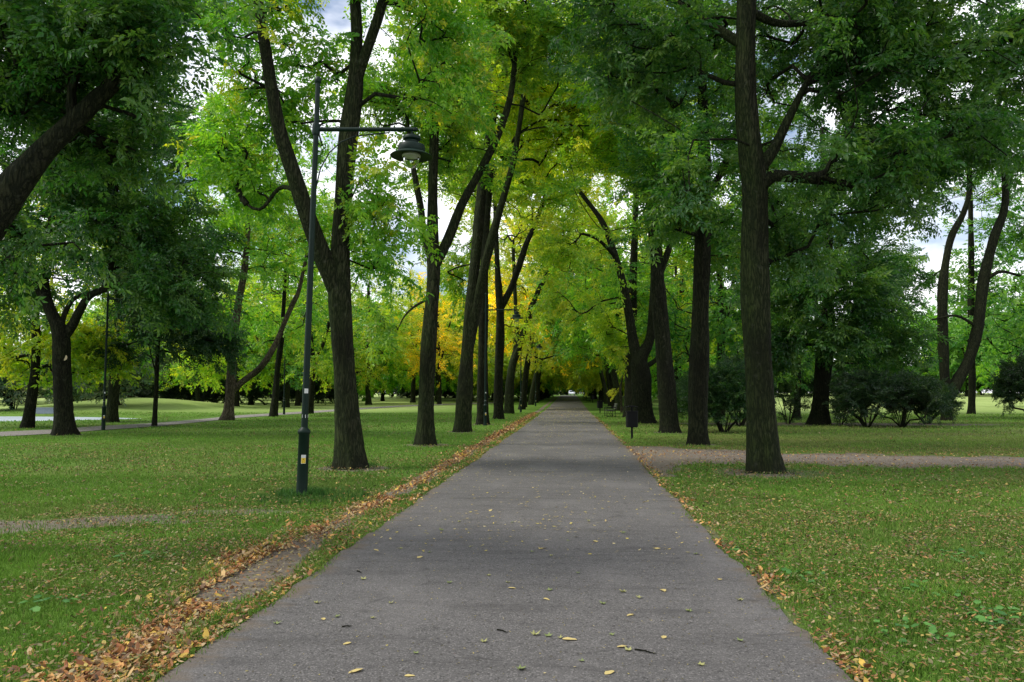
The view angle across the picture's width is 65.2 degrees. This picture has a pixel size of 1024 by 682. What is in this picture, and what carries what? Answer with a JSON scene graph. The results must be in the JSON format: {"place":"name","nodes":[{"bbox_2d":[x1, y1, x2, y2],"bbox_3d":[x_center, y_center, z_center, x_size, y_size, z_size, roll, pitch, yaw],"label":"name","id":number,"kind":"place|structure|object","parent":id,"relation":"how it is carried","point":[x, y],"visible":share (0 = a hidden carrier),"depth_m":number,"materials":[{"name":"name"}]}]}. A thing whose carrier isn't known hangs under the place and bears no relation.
{"place":"outdoors","nodes":[
{"label":"outdoors","id":0,"kind":"place"},
{"bbox_2d":[0,416,137,420],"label":"pond water","id":1,"kind":"structure","parent":0,"point":[9,418],"depth_m":54.48,"materials":[{"name":"grey liquid"}]},
{"bbox_2d":[0,402,492,435],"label":"side path","id":2,"kind":"structure","parent":0,"point":[14,433],"depth_m":39.71,"materials":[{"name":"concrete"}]},
{"bbox_2d":[156,395,853,681],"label":"asphalt path","id":3,"kind":"structure","parent":0,"point":[311,650],"depth_m":6.21,"materials":[{"name":"grey asphalt"}]},
{"bbox_2d":[0,393,1023,681],"bbox_3d":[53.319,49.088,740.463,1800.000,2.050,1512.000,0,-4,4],"label":"ground","id":4,"kind":"structure","parent":0,"point":[136,405],"depth_m":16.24,"materials":[{"name":"green plant"}]},
{"bbox_2d":[0,282,71,403],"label":"park tree","id":5,"kind":"object","parent":4,"relation":"on","point":[27,325],"visible":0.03,"depth_m":101.05,"materials":[{"name":"green plant"}]},
{"bbox_2d":[0,342,81,410],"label":"shrub","id":6,"kind":"object","parent":4,"relation":"on","point":[14,395],"visible":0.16,"depth_m":64.89,"materials":[{"name":"green plant"}]},
{"bbox_2d":[36,408,52,413],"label":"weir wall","id":7,"kind":"structure","parent":4,"relation":"on","point":[44,410],"depth_m":59.61,"materials":[{"name":"concrete"}]},
{"bbox_2d":[0,198,153,427],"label":"park tree","id":8,"kind":"object","parent":4,"relation":"on","point":[37,346],"visible":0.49,"depth_m":37.05,"materials":[{"name":"green plant"}]},
{"bbox_2d":[43,376,138,403],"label":"shrub","id":9,"kind":"object","parent":4,"relation":"on","point":[51,399],"visible":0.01,"depth_m":77.63,"materials":[{"name":"green plant"}]},
{"bbox_2d":[0,86,218,421],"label":"park tree","id":10,"kind":"object","parent":4,"relation":"on","point":[112,412],"visible":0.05,"depth_m":43.08,"materials":[{"name":"green plant"}]},
{"bbox_2d":[101,292,146,429],"bbox_3d":[-16.590,0.629,34.558,1.921,6.520,0.650,1,-4,-16],"label":"street lamp","id":11,"kind":"object","parent":4,"relation":"on","point":[103,419],"visible":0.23,"depth_m":34.27,"materials":[{"name":"black metal"}]},
{"bbox_2d":[74,337,178,405],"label":"shrub","id":12,"kind":"object","parent":4,"relation":"on","point":[144,380],"visible":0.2,"depth_m":68.65,"materials":[{"name":"green plant"}]},
{"bbox_2d":[80,288,174,397],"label":"park tree","id":13,"kind":"object","parent":4,"relation":"on","point":[130,390],"visible":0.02,"depth_m":90.54,"materials":[{"name":"green plant"}]},
{"bbox_2d":[106,375,153,397],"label":"shrub","id":14,"kind":"object","parent":4,"relation":"on","point":[136,394],"visible":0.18,"depth_m":96.97,"materials":[{"name":"green plant"}]},
{"bbox_2d":[0,0,266,435],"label":"park tree","id":15,"kind":"object","parent":4,"relation":"on","point":[147,248],"visible":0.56,"depth_m":29.41,"materials":[{"name":"green plant"}]},
{"bbox_2d":[0,0,289,328],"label":"leaning tree","id":16,"kind":"object","parent":4,"relation":"on","point":[107,48],"visible":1,"depth_m":8.02,"materials":[{"name":"green plant"}]},
{"bbox_2d":[140,372,188,399],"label":"shrub","id":17,"kind":"object","parent":4,"relation":"on","point":[160,393],"visible":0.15,"depth_m":93.43,"materials":[{"name":"green plant"}]},
{"bbox_2d":[83,232,253,425],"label":"young tree","id":18,"kind":"object","parent":4,"relation":"on","point":[202,341],"visible":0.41,"depth_m":37.84,"materials":[{"name":"green plant"}]},
{"bbox_2d":[158,373,216,401],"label":"shrub","id":19,"kind":"object","parent":4,"relation":"on","point":[176,388],"visible":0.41,"depth_m":92.82,"materials":[{"name":"green plant"}]},
{"bbox_2d":[152,283,245,400],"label":"park tree","id":20,"kind":"object","parent":4,"relation":"on","point":[197,392],"visible":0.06,"depth_m":86.33,"materials":[{"name":"green plant"}]},
{"bbox_2d":[205,378,248,403],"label":"shrub","id":21,"kind":"object","parent":4,"relation":"on","point":[217,393],"visible":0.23,"depth_m":93.55,"materials":[{"name":"green plant"}]},
{"bbox_2d":[161,259,303,405],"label":"park tree","id":22,"kind":"object","parent":4,"relation":"on","point":[206,371],"visible":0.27,"depth_m":77.28,"materials":[{"name":"green plant"}]},
{"bbox_2d":[216,247,295,404],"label":"park tree","id":23,"kind":"object","parent":4,"relation":"on","point":[252,403],"visible":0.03,"depth_m":93.89,"materials":[{"name":"green plant"}]},
{"bbox_2d":[164,95,359,419],"bbox_3d":[-14.790,-5.081,46.452,12.147,19.599,10.454,0,-4,4],"label":"park tree","id":24,"kind":"object","parent":4,"relation":"on","point":[233,386],"visible":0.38,"depth_m":46.23,"materials":[{"name":"green plant"}]},
{"bbox_2d":[240,376,292,404],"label":"shrub","id":25,"kind":"object","parent":4,"relation":"on","point":[255,391],"visible":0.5,"depth_m":92.98,"materials":[{"name":"green plant"}]},
{"bbox_2d":[262,336,285,413],"bbox_3d":[-17.458,2.158,58.268,1.921,6.520,0.650,1,-4,-16],"label":"street lamp","id":26,"kind":"object","parent":4,"relation":"on","point":[284,381],"visible":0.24,"depth_m":58.38,"materials":[{"name":"black metal"}]},
{"bbox_2d":[191,172,366,416],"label":"park tree","id":27,"kind":"object","parent":4,"relation":"on","point":[260,330],"visible":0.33,"depth_m":53.20,"materials":[{"name":"green plant"}]},
{"bbox_2d":[258,384,301,403],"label":"shrub","id":28,"kind":"object","parent":4,"relation":"on","point":[292,395],"visible":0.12,"depth_m":100.93,"materials":[{"name":"green plant"}]},
{"bbox_2d":[223,232,360,406],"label":"park tree","id":29,"kind":"object","parent":4,"relation":"on","point":[253,357],"visible":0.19,"depth_m":79.82,"materials":[{"name":"green plant"}]},
{"bbox_2d":[250,244,355,405],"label":"park tree","id":30,"kind":"object","parent":4,"relation":"on","point":[297,398],"visible":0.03,"depth_m":89.50,"materials":[{"name":"green plant"}]},
{"bbox_2d":[281,371,332,404],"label":"shrub","id":31,"kind":"object","parent":4,"relation":"on","point":[322,394],"visible":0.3,"depth_m":93.39,"materials":[{"name":"green plant"}]},
{"bbox_2d":[300,377,333,403],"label":"shrub","id":32,"kind":"object","parent":4,"relation":"on","point":[330,396],"visible":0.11,"depth_m":102.47,"materials":[{"name":"green plant"}]},
{"bbox_2d":[253,173,381,413],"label":"park tree","id":33,"kind":"object","parent":4,"relation":"on","point":[316,363],"visible":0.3,"depth_m":60.30,"materials":[{"name":"green plant"}]},
{"bbox_2d":[162,0,515,469],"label":"avenue tree","id":34,"kind":"object","parent":4,"relation":"on","point":[236,162],"visible":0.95,"depth_m":17.00,"materials":[{"name":"green plant"}]},
{"bbox_2d":[296,76,432,498],"bbox_3d":[-2.263,-0.848,12.379,1.959,6.650,0.663,1,-4,4],"label":"street lamp","id":35,"kind":"object","parent":4,"relation":"on","point":[410,152],"visible":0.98,"depth_m":12.40,"materials":[{"name":"black metal"}]},
{"bbox_2d":[315,288,415,403],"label":"park tree","id":36,"kind":"object","parent":4,"relation":"on","point":[390,365],"visible":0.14,"depth_m":101.03,"materials":[{"name":"green plant"}]},
{"bbox_2d":[315,259,424,404],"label":"park tree","id":37,"kind":"object","parent":4,"relation":"on","point":[360,355],"visible":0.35,"depth_m":94.48,"materials":[{"name":"green plant"}]},
{"bbox_2d":[357,305,410,400],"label":"park tree","id":38,"kind":"object","parent":4,"relation":"on","point":[395,382],"visible":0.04,"depth_m":117.91,"materials":[{"name":"green plant"}]},
{"bbox_2d":[361,235,463,402],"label":"park tree","id":39,"kind":"object","parent":4,"relation":"on","point":[413,390],"visible":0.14,"depth_m":107.79,"materials":[{"name":"green plant"}]},
{"bbox_2d":[394,384,447,397],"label":"shrub","id":40,"kind":"object","parent":4,"relation":"on","point":[404,393],"visible":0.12,"depth_m":143.95,"materials":[{"name":"green plant"}]},
{"bbox_2d":[405,306,463,399],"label":"park tree","id":41,"kind":"object","parent":4,"relation":"on","point":[455,384],"visible":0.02,"depth_m":120.28,"materials":[{"name":"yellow plant"}]},
{"bbox_2d":[394,258,477,403],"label":"park tree","id":42,"kind":"object","parent":4,"relation":"on","point":[444,342],"visible":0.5,"depth_m":97.87,"materials":[{"name":"green plant"}]},
{"bbox_2d":[399,292,477,401],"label":"park tree","id":43,"kind":"object","parent":4,"relation":"on","point":[442,379],"visible":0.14,"depth_m":112.75,"materials":[{"name":"green plant"}]},
{"bbox_2d":[441,387,455,397],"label":"shrub","id":44,"kind":"object","parent":4,"relation":"on","point":[448,393],"visible":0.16,"depth_m":143.72,"materials":[{"name":"green plant"}]},
{"bbox_2d":[322,0,604,445],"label":"avenue tree","id":45,"kind":"object","parent":4,"relation":"on","point":[530,29],"visible":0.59,"depth_m":24.48,"materials":[{"name":"green plant"}]},
{"bbox_2d":[439,261,509,400],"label":"park tree","id":46,"kind":"object","parent":4,"relation":"on","point":[461,314],"visible":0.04,"depth_m":116.74,"materials":[{"name":"green plant"}]},
{"bbox_2d":[449,327,517,394],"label":"park tree","id":47,"kind":"object","parent":4,"relation":"on","point":[491,376],"visible":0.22,"depth_m":106.84,"materials":[{"name":"green plant"}]},
{"bbox_2d":[398,114,593,424],"bbox_3d":[-1.281,-4.498,40.336,10.099,17.587,8.058,-2,-4,27],"label":"avenue tree","id":48,"kind":"object","parent":4,"relation":"on","point":[455,274],"visible":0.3,"depth_m":40.16,"materials":[{"name":"green plant"}]},
{"bbox_2d":[483,293,522,425],"bbox_3d":[-0.421,0.901,38.777,1.921,6.520,0.650,0,-4,4],"label":"street lamp","id":49,"kind":"object","parent":4,"relation":"on","point":[516,316],"visible":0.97,"depth_m":38.81,"materials":[{"name":"black metal"}]},
{"bbox_2d":[0,407,1023,681],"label":"leaf litter","id":50,"kind":"object","parent":4,"relation":"on","point":[112,663],"visible":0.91,"depth_m":7.55,"materials":[{"name":"brown plant"}]},
{"bbox_2d":[18,514,1023,643],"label":"lawn weeds","id":51,"kind":"object","parent":4,"relation":"on","point":[932,629],"visible":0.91,"depth_m":5.79,"materials":[{"name":"green plant"}]},
{"bbox_2d":[439,147,617,418],"bbox_3d":[0.882,-4.124,48.800,11.807,17.910,9.563,0,-4,4],"label":"avenue tree","id":52,"kind":"object","parent":4,"relation":"on","point":[501,323],"visible":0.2,"depth_m":48.42,"materials":[{"name":"green plant"}]},
{"bbox_2d":[456,206,602,409],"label":"avenue tree","id":53,"kind":"object","parent":4,"relation":"on","point":[491,335],"visible":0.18,"depth_m":73.53,"materials":[{"name":"yellow plant"}]},
{"bbox_2d":[520,343,541,411],"bbox_3d":[1.586,2.582,64.898,1.921,6.520,0.650,0,-4,4],"label":"street lamp","id":54,"kind":"object","parent":4,"relation":"on","point":[539,346],"visible":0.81,"depth_m":64.85,"materials":[{"name":"black metal"}]},
{"bbox_2d":[492,266,570,404],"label":"avenue tree","id":55,"kind":"object","parent":4,"relation":"on","point":[531,396],"visible":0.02,"depth_m":94.60,"materials":[{"name":"green plant"}]},
{"bbox_2d":[477,241,589,406],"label":"avenue tree","id":56,"kind":"object","parent":4,"relation":"on","point":[547,362],"visible":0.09,"depth_m":81.71,"materials":[{"name":"green plant"}]},
{"bbox_2d":[503,263,577,400],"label":"avenue tree","id":57,"kind":"object","parent":4,"relation":"on","point":[544,380],"visible":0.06,"depth_m":115.09,"materials":[{"name":"green plant"}]},
{"bbox_2d":[492,277,588,402],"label":"avenue tree","id":58,"kind":"object","parent":4,"relation":"on","point":[538,384],"visible":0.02,"depth_m":105.42,"materials":[{"name":"green plant"}]},
{"bbox_2d":[514,372,572,399],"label":"avenue tree","id":59,"kind":"object","parent":4,"relation":"on","point":[548,385],"visible":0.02,"depth_m":128.75,"materials":[{"name":"green plant"}]},
{"bbox_2d":[455,181,639,413],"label":"avenue tree","id":60,"kind":"object","parent":4,"relation":"on","point":[510,377],"visible":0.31,"depth_m":60.15,"materials":[{"name":"green plant"}]},
{"bbox_2d":[452,0,676,431],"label":"avenue tree","id":61,"kind":"object","parent":4,"relation":"on","point":[528,124],"visible":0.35,"depth_m":32.33,"materials":[{"name":"green plant"}]},
{"bbox_2d":[527,246,629,406],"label":"avenue tree","id":62,"kind":"object","parent":4,"relation":"on","point":[609,380],"visible":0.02,"depth_m":78.58,"materials":[{"name":"green plant"}]},
{"bbox_2d":[550,252,624,405],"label":"avenue tree","id":63,"kind":"object","parent":4,"relation":"on","point":[597,370],"visible":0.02,"depth_m":89.67,"materials":[{"name":"green plant"}]},
{"bbox_2d":[533,173,650,416],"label":"avenue tree","id":64,"kind":"object","parent":4,"relation":"on","point":[632,285],"visible":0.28,"depth_m":51.32,"materials":[{"name":"green plant"}]},
{"bbox_2d":[517,224,666,410],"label":"avenue tree","id":65,"kind":"object","parent":4,"relation":"on","point":[613,373],"visible":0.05,"depth_m":71.00,"materials":[{"name":"green plant"}]},
{"bbox_2d":[560,366,624,401],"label":"avenue tree","id":66,"kind":"object","parent":4,"relation":"on","point":[592,377],"visible":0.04,"depth_m":110.37,"materials":[{"name":"green plant"}]},
{"bbox_2d":[564,356,620,403],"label":"avenue tree","id":67,"kind":"object","parent":4,"relation":"on","point":[604,386],"visible":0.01,"depth_m":100.08,"materials":[{"name":"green plant"}]},
{"bbox_2d":[567,374,623,398],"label":"avenue tree","id":68,"kind":"object","parent":4,"relation":"on","point":[595,392],"visible":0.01,"depth_m":134.34,"materials":[{"name":"green plant"}]},
{"bbox_2d":[528,177,692,376],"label":"avenue tree","id":69,"kind":"object","parent":4,"relation":"on","point":[586,342],"visible":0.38,"depth_m":59.44,"materials":[{"name":"green plant"}]},
{"bbox_2d":[604,403,617,416],"bbox_3d":[6.614,4.611,53.472,0.726,0.880,1.800,0,-4,1],"label":"park bench","id":70,"kind":"object","parent":4,"relation":"on","point":[615,406],"visible":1,"depth_m":52.72,"materials":[{"name":"black paint"}]},
{"bbox_2d":[607,366,624,412],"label":"sapling","id":71,"kind":"object","parent":4,"relation":"on","point":[615,393],"visible":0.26,"depth_m":63.99,"materials":[{"name":"green plant"}]},
{"bbox_2d":[522,96,715,423],"bbox_3d":[5.613,-4.453,42.123,10.575,17.816,9.297,1,-4,-19],"label":"avenue tree","id":72,"kind":"object","parent":4,"relation":"on","point":[612,338],"visible":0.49,"depth_m":42.27,"materials":[{"name":"green plant"}]},
{"bbox_2d":[625,406,637,438],"bbox_3d":[4.146,2.837,27.679,0.410,1.200,0.370,0,-4,0],"label":"litter bin","id":73,"kind":"object","parent":4,"relation":"on","point":[631,418],"visible":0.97,"depth_m":27.53,"materials":[{"name":"black metal"}]},
{"bbox_2d":[534,6,764,432],"bbox_3d":[5.708,-4.765,31.612,9.681,16.962,9.936,0,-4,4],"label":"avenue tree","id":74,"kind":"object","parent":4,"relation":"on","point":[667,405],"visible":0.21,"depth_m":31.86,"materials":[{"name":"green plant"}]},
{"bbox_2d":[614,277,715,400],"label":"park tree","id":75,"kind":"object","parent":4,"relation":"on","point":[653,372],"visible":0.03,"depth_m":75.06,"materials":[{"name":"green plant"}]},
{"bbox_2d":[616,237,713,384],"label":"park tree","id":76,"kind":"object","parent":4,"relation":"on","point":[619,378],"visible":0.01,"depth_m":105.88,"materials":[{"name":"green plant"}]},
{"bbox_2d":[597,185,741,381],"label":"park tree","id":77,"kind":"object","parent":4,"relation":"on","point":[674,270],"visible":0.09,"depth_m":63.58,"materials":[{"name":"green plant"}]},
{"bbox_2d":[538,0,839,445],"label":"avenue tree","id":78,"kind":"object","parent":4,"relation":"on","point":[708,244],"visible":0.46,"depth_m":23.82,"materials":[{"name":"green plant"}]},
{"bbox_2d":[675,365,733,418],"bbox_3d":[9.201,2.639,39.073,3.611,3.092,3.435,-3,-5,37],"label":"shrub","id":79,"kind":"object","parent":4,"relation":"on","point":[680,384],"visible":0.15,"depth_m":39.06,"materials":[{"name":"green plant"}]},
{"bbox_2d":[613,163,839,416],"bbox_3d":[13.357,-3.764,51.486,14.749,17.536,13.602,0,-4,-5],"label":"park tree","id":80,"kind":"object","parent":4,"relation":"on","point":[721,327],"visible":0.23,"depth_m":49.91,"materials":[{"name":"green plant"}]},
{"bbox_2d":[676,357,776,431],"bbox_3d":[8.714,2.236,32.759,4.172,3.193,3.703,3,-5,-40],"label":"shrub","id":81,"kind":"object","parent":4,"relation":"on","point":[725,386],"visible":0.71,"depth_m":31.88,"materials":[{"name":"green plant"}]},
{"bbox_2d":[716,350,777,425],"bbox_3d":[10.875,2.300,38.349,3.576,3.832,3.174,0,-4,-7],"label":"shrub","id":82,"kind":"object","parent":4,"relation":"on","point":[736,358],"visible":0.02,"depth_m":38.23,"materials":[{"name":"green plant"}]},
{"bbox_2d":[530,0,1023,473],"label":"avenue tree","id":83,"kind":"object","parent":4,"relation":"on","point":[865,51],"visible":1,"depth_m":15.82,"materials":[{"name":"green plant"}]},
{"bbox_2d":[774,376,813,423],"bbox_3d":[14.017,3.095,41.230,2.857,2.557,2.658,4,-5,-44],"label":"shrub","id":84,"kind":"object","parent":4,"relation":"on","point":[788,403],"visible":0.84,"depth_m":41.19,"materials":[{"name":"green plant"}]},
{"bbox_2d":[723,160,866,417],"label":"park tree","id":85,"kind":"object","parent":4,"relation":"on","point":[799,378],"visible":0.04,"depth_m":49.91,"materials":[{"name":"green plant"}]},
{"bbox_2d":[774,299,838,390],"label":"park tree","id":86,"kind":"object","parent":4,"relation":"on","point":[787,380],"visible":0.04,"depth_m":128.06,"materials":[{"name":"green plant"}]},
{"bbox_2d":[801,377,831,394],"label":"shrub","id":87,"kind":"object","parent":4,"relation":"on","point":[809,384],"visible":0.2,"depth_m":131.54,"materials":[{"name":"green plant"}]},
{"bbox_2d":[724,106,958,424],"bbox_3d":[15.877,-3.502,39.931,11.801,15.553,9.705,3,-5,-43],"label":"park tree","id":88,"kind":"object","parent":4,"relation":"on","point":[874,292],"visible":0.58,"depth_m":38.78,"materials":[{"name":"green plant"}]},
{"bbox_2d":[825,384,869,424],"bbox_3d":[16.309,3.212,40.264,2.857,2.163,2.658,1,-4,-16],"label":"shrub","id":89,"kind":"object","parent":4,"relation":"on","point":[847,419],"visible":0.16,"depth_m":40.05,"materials":[{"name":"green plant"}]},
{"bbox_2d":[822,365,913,426],"bbox_3d":[16.558,2.604,37.319,3.973,3.033,3.527,-2,-4,29],"label":"shrub","id":90,"kind":"object","parent":4,"relation":"on","point":[854,390],"visible":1,"depth_m":36.79,"materials":[{"name":"green plant"}]},
{"bbox_2d":[794,122,952,417],"bbox_3d":[23.478,-4.309,51.915,9.650,18.621,9.987,-1,-4,19],"label":"park tree","id":91,"kind":"object","parent":4,"relation":"on","point":[893,243],"visible":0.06,"depth_m":50.74,"materials":[{"name":"green plant"}]},
{"bbox_2d":[837,304,922,383],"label":"park tree","id":92,"kind":"object","parent":4,"relation":"on","point":[889,372],"visible":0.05,"depth_m":125.84,"materials":[{"name":"green plant"}]},
{"bbox_2d":[859,368,952,426],"bbox_3d":[18.339,2.673,37.593,4.212,2.823,4.008,-1,-4,15],"label":"shrub","id":93,"kind":"object","parent":4,"relation":"on","point":[921,393],"visible":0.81,"depth_m":36.88,"materials":[{"name":"green plant"}]},
{"bbox_2d":[911,362,936,377],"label":"shrub","id":94,"kind":"object","parent":4,"relation":"on","point":[921,370],"visible":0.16,"depth_m":137.62,"materials":[{"name":"green plant"}]},
{"bbox_2d":[902,374,964,423],"bbox_3d":[21.313,3.006,41.254,3.775,2.714,3.351,-1,-4,13],"label":"shrub","id":95,"kind":"object","parent":4,"relation":"on","point":[952,402],"visible":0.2,"depth_m":40.53,"materials":[{"name":"green plant"}]},
{"bbox_2d":[905,295,966,364],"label":"park tree","id":96,"kind":"object","parent":4,"relation":"on","point":[933,307],"visible":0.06,"depth_m":145.26,"materials":[{"name":"green plant"}]},
{"bbox_2d":[885,167,1023,413],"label":"park tree","id":97,"kind":"object","parent":4,"relation":"on","point":[971,407],"visible":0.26,"depth_m":58.99,"materials":[{"name":"green plant"}]},
{"bbox_2d":[887,0,1023,420],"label":"forked tree","id":98,"kind":"object","parent":4,"relation":"on","point":[985,276],"visible":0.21,"depth_m":46.13,"materials":[{"name":"green plant"}]},
{"bbox_2d":[922,289,1011,395],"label":"park tree","id":99,"kind":"object","parent":4,"relation":"on","point":[956,352],"visible":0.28,"depth_m":126.54,"materials":[{"name":"green plant"}]},
{"bbox_2d":[958,373,993,394],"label":"shrub","id":100,"kind":"object","parent":4,"relation":"on","point":[988,388],"visible":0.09,"depth_m":141.56,"materials":[{"name":"green plant"}]},
{"bbox_2d":[930,170,1023,368],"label":"park tree","id":101,"kind":"object","parent":4,"relation":"on","point":[994,297],"visible":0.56,"depth_m":57.63,"materials":[{"name":"green plant"}]},
{"bbox_2d":[957,249,1023,390],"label":"park tree","id":102,"kind":"object","parent":4,"relation":"on","point":[984,371],"visible":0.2,"depth_m":76.50,"materials":[{"name":"green plant"}]},
{"bbox_2d":[988,347,1023,416],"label":"shrub","id":103,"kind":"object","parent":4,"relation":"on","point":[1008,387],"visible":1,"depth_m":48.46,"materials":[{"name":"green plant"}]},
{"bbox_2d":[0,0,1023,392],"label":"sky","id":104,"kind":"structure","parent":0,"point":[333,13],"materials":[{"name":"white"}]},
{"bbox_2d":[252,440,800,506],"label":"tall grass","id":105,"kind":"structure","parent":0,"point":[319,492],"depth_m":12.16,"materials":[{"name":"green plant"}]},
{"bbox_2d":[629,449,1023,465],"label":"dirt path","id":106,"kind":"structure","parent":0,"point":[668,455],"depth_m":19.39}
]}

